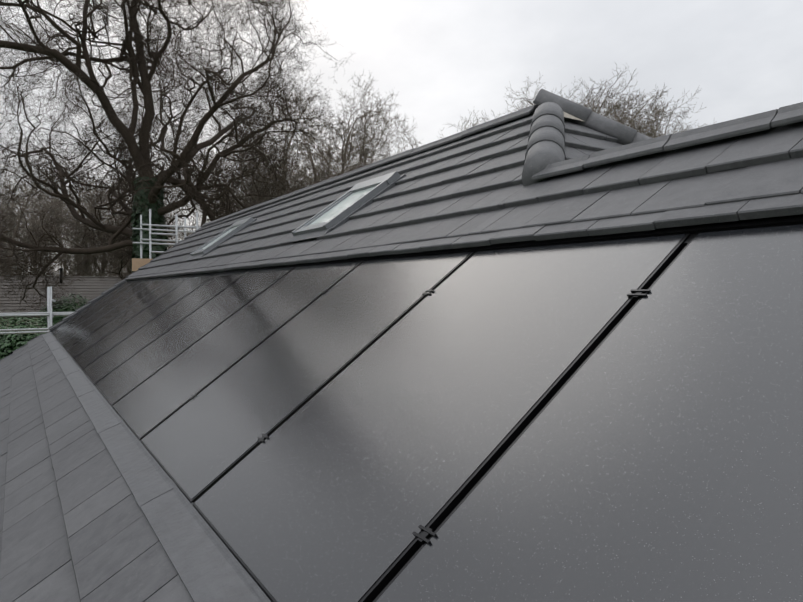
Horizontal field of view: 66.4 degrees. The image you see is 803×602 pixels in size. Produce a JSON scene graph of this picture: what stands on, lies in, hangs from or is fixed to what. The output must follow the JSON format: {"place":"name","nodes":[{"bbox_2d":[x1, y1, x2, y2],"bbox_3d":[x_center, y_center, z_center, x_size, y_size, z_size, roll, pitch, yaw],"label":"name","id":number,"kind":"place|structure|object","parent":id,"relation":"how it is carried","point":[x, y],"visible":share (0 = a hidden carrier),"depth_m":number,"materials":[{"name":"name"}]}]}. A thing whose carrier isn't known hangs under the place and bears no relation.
{"place":"outdoors","nodes":[
{"label":"outdoors","id":0,"kind":"place"},
{"bbox_2d":[0,268,120,338],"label":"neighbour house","id":1,"kind":"structure","parent":0,"point":[89,288],"depth_m":36.42,"materials":[{"name":"brick"}]},
{"bbox_2d":[0,113,802,601],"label":"roof tiles","id":2,"kind":"object","parent":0,"point":[74,525],"visible":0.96,"depth_m":3.13,"materials":[{"name":"grey tile"}]},
{"bbox_2d":[0,0,802,275],"label":"sky","id":3,"kind":"structure","parent":0,"point":[444,60],"materials":[{"name":"white"}]},
{"bbox_2d":[564,117,622,159],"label":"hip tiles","id":4,"kind":"object","parent":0,"point":[580,140],"visible":0.15,"depth_m":4.48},
{"label":"ground","id":5,"kind":"structure","parent":0,"visible":0},
{"bbox_2d":[0,331,33,359],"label":"hedge","id":6,"kind":"object","parent":5,"relation":"on","point":[18,340],"depth_m":16.82,"materials":[{"name":"green plant"}]},
{"bbox_2d":[0,311,53,358],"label":"shrub","id":7,"kind":"object","parent":5,"relation":"on","point":[13,325],"visible":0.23,"depth_m":17.06,"materials":[{"name":"green plant"}]},
{"bbox_2d":[0,159,81,275],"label":"bare tree","id":8,"kind":"object","parent":5,"relation":"on","point":[14,209],"visible":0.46,"depth_m":45.05,"materials":[{"name":"brown plant"}]},
{"bbox_2d":[0,149,93,275],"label":"bare tree","id":9,"kind":"object","parent":5,"relation":"on","point":[29,225],"visible":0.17,"depth_m":51.72,"materials":[{"name":"brown plant"}]},
{"bbox_2d":[23,191,100,275],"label":"bare tree","id":10,"kind":"object","parent":5,"relation":"on","point":[67,247],"visible":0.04,"depth_m":67.28,"materials":[{"name":"brown plant"}]},
{"bbox_2d":[38,292,87,327],"bbox_3d":[-13.899,1.636,27.645,4.416,4.065,3.597,-1,1,-32],"label":"shrub","id":11,"kind":"object","parent":5,"relation":"on","point":[69,306],"visible":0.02,"depth_m":27.15,"materials":[{"name":"green plant"}]},
{"bbox_2d":[12,168,128,276],"bbox_3d":[-25.261,-4.147,51.402,10.217,15.238,11.482,0,1,3],"label":"bare tree","id":12,"kind":"object","parent":5,"relation":"on","point":[77,236],"visible":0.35,"depth_m":49.73,"materials":[{"name":"brown plant"}]},
{"bbox_2d":[20,147,126,275],"bbox_3d":[-27.439,-4.624,54.681,12.087,16.098,9.917,0,1,4],"label":"bare tree","id":13,"kind":"object","parent":5,"relation":"on","point":[74,224],"visible":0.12,"depth_m":54.12,"materials":[{"name":"brown plant"}]},
{"bbox_2d":[0,209,201,333],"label":"scaffold","id":14,"kind":"object","parent":5,"relation":"on","point":[137,263],"visible":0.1,"depth_m":14.02,"materials":[{"name":"grey metal"}]},
{"bbox_2d":[63,168,178,276],"bbox_3d":[-21.717,-4.553,51.017,10.557,16.025,10.627,1,1,30],"label":"bare tree","id":15,"kind":"object","parent":5,"relation":"on","point":[80,224],"visible":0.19,"depth_m":49.53,"materials":[{"name":"brown plant"}]},
{"bbox_2d":[95,189,191,278],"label":"bare tree","id":16,"kind":"object","parent":5,"relation":"on","point":[110,216],"visible":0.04,"depth_m":44.66,"materials":[{"name":"brown plant"}]},
{"bbox_2d":[0,0,355,331],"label":"oak tree","id":17,"kind":"object","parent":5,"relation":"on","point":[140,158],"visible":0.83,"depth_m":27.26,"materials":[{"name":"brown plant"}]},
{"bbox_2d":[130,176,167,272],"bbox_3d":[-11.401,-0.969,28.237,2.298,9.441,2.316,0,1,20],"label":"ivy","id":18,"kind":"object","parent":17,"relation":"on","point":[156,216],"visible":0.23,"depth_m":27.66,"materials":[{"name":"green plant"}]},
{"bbox_2d":[169,96,287,238],"bbox_3d":[-10.778,-5.760,44.305,12.052,18.726,12.119,-1,1,-29],"label":"bare tree","id":19,"kind":"object","parent":5,"relation":"on","point":[234,142],"visible":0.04,"depth_m":42.93,"materials":[{"name":"brown plant"}]},
{"bbox_2d":[211,71,341,213],"bbox_3d":[-7.665,-5.445,40.070,11.038,18.216,11.038,-1,1,-36],"label":"bare tree","id":20,"kind":"object","parent":5,"relation":"on","point":[284,170],"visible":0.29,"depth_m":38.05,"materials":[{"name":"brown plant"}]},
{"bbox_2d":[249,102,401,192],"bbox_3d":[-6.595,-7.180,55.473,14.397,21.257,14.411,-1,1,-40],"label":"bare tree","id":21,"kind":"object","parent":5,"relation":"on","point":[329,135],"visible":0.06,"depth_m":52.76,"materials":[{"name":"brown plant"}]},
{"bbox_2d":[250,72,416,194],"bbox_3d":[-5.599,-6.252,45.159,12.106,19.770,15.176,0,1,-14],"label":"bare tree","id":22,"kind":"object","parent":5,"relation":"on","point":[348,149],"visible":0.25,"depth_m":43.37,"materials":[{"name":"brown plant"}]},
{"bbox_2d":[315,91,424,179],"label":"bare tree","id":23,"kind":"object","parent":5,"relation":"on","point":[359,133],"visible":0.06,"depth_m":41.15,"materials":[{"name":"brown plant"}]},
{"bbox_2d":[387,117,420,155],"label":"bare tree","id":24,"kind":"object","parent":5,"relation":"on","point":[406,137],"depth_m":45.40,"materials":[{"name":"brown plant"}]},
{"bbox_2d":[460,113,501,128],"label":"bare tree","id":25,"kind":"object","parent":5,"relation":"on","point":[471,122],"depth_m":44.11,"materials":[{"name":"brown plant"}]},
{"bbox_2d":[438,76,595,138],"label":"bare tree","id":26,"kind":"object","parent":5,"relation":"on","point":[519,107],"depth_m":47.49,"materials":[{"name":"brown plant"}]},
{"bbox_2d":[506,87,583,112],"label":"bare tree","id":27,"kind":"object","parent":5,"relation":"on","point":[528,104],"depth_m":42.65,"materials":[{"name":"brown plant"}]},
{"bbox_2d":[504,75,623,122],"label":"bare tree","id":28,"kind":"object","parent":5,"relation":"on","point":[526,99],"depth_m":58.01,"materials":[{"name":"brown plant"}]},
{"bbox_2d":[515,63,656,136],"bbox_3d":[13.779,-7.603,51.190,14.559,22.269,14.436,0,1,23],"label":"bare tree","id":29,"kind":"object","parent":5,"relation":"on","point":[606,94],"depth_m":48.72,"materials":[{"name":"brown plant"}]},
{"bbox_2d":[530,72,671,137],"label":"bare tree","id":30,"kind":"object","parent":5,"relation":"on","point":[592,98],"depth_m":43.35,"materials":[{"name":"brown plant"}]},
{"bbox_2d":[574,76,673,136],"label":"bare tree","id":31,"kind":"object","parent":5,"relation":"on","point":[621,112],"visible":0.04,"depth_m":47.21,"materials":[{"name":"brown plant"}]},
{"bbox_2d":[590,88,691,135],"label":"bare tree","id":32,"kind":"object","parent":5,"relation":"on","point":[637,112],"visible":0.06,"depth_m":56.91,"materials":[{"name":"brown plant"}]},
{"bbox_2d":[606,87,705,137],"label":"bare tree","id":33,"kind":"object","parent":5,"relation":"on","point":[655,116],"visible":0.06,"depth_m":41.12,"materials":[{"name":"brown plant"}]},
{"bbox_2d":[631,116,698,137],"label":"bare tree","id":34,"kind":"object","parent":5,"relation":"on","point":[668,127],"visible":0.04,"depth_m":57.75,"materials":[{"name":"brown plant"}]},
{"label":"house walls","id":35,"kind":"object","parent":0,"visible":0},
{"bbox_2d":[234,214,801,269],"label":"roof underlay","id":36,"kind":"object","parent":35,"relation":"on","point":[534,240],"depth_m":2.97,"materials":[{"name":"black"}]},
{"bbox_2d":[0,228,200,360],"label":"roof edge","id":37,"kind":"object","parent":36,"relation":"attached to","point":[99,295],"visible":0.19,"depth_m":12.88,"materials":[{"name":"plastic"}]},
{"bbox_2d":[42,332,270,601],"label":"roof flashing","id":38,"kind":"object","parent":36,"relation":"on","point":[208,566],"visible":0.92,"depth_m":2.33,"materials":[{"name":"grey metal"}]},
{"bbox_2d":[185,217,256,260],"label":"roof window","id":39,"kind":"structure","parent":36,"relation":"on","point":[211,245],"depth_m":9.23,"materials":[{"name":"clear glass"}]},
{"bbox_2d":[285,171,405,242],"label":"roof window","id":40,"kind":"structure","parent":36,"relation":"on","point":[339,211],"depth_m":5.74,"materials":[{"name":"grey glass"}]},
{"bbox_2d":[49,214,802,601],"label":"solar panels","id":41,"kind":"object","parent":36,"relation":"on","point":[605,418],"visible":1,"depth_m":1.79,"materials":[{"name":"black glass"}]},
{"bbox_2d":[201,102,802,226],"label":"ridge tiles","id":42,"kind":"object","parent":36,"relation":"on","point":[781,116],"visible":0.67,"depth_m":2.91,"materials":[{"name":"stone"}]},
{"bbox_2d":[522,89,650,185],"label":"hip caps","id":43,"kind":"object","parent":36,"relation":"on","point":[546,144],"visible":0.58,"depth_m":4.32,"materials":[{"name":"concrete"}]},
{"bbox_2d":[564,112,582,120],"bbox_3d":[1.290,-1.493,4.848,0.403,0.164,0.214,-1,1,-32],"label":"mortar","id":44,"kind":"object","parent":43,"relation":"on","point":[566,115],"visible":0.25,"depth_m":4.79,"materials":[{"name":"beige concrete"}]}
]}

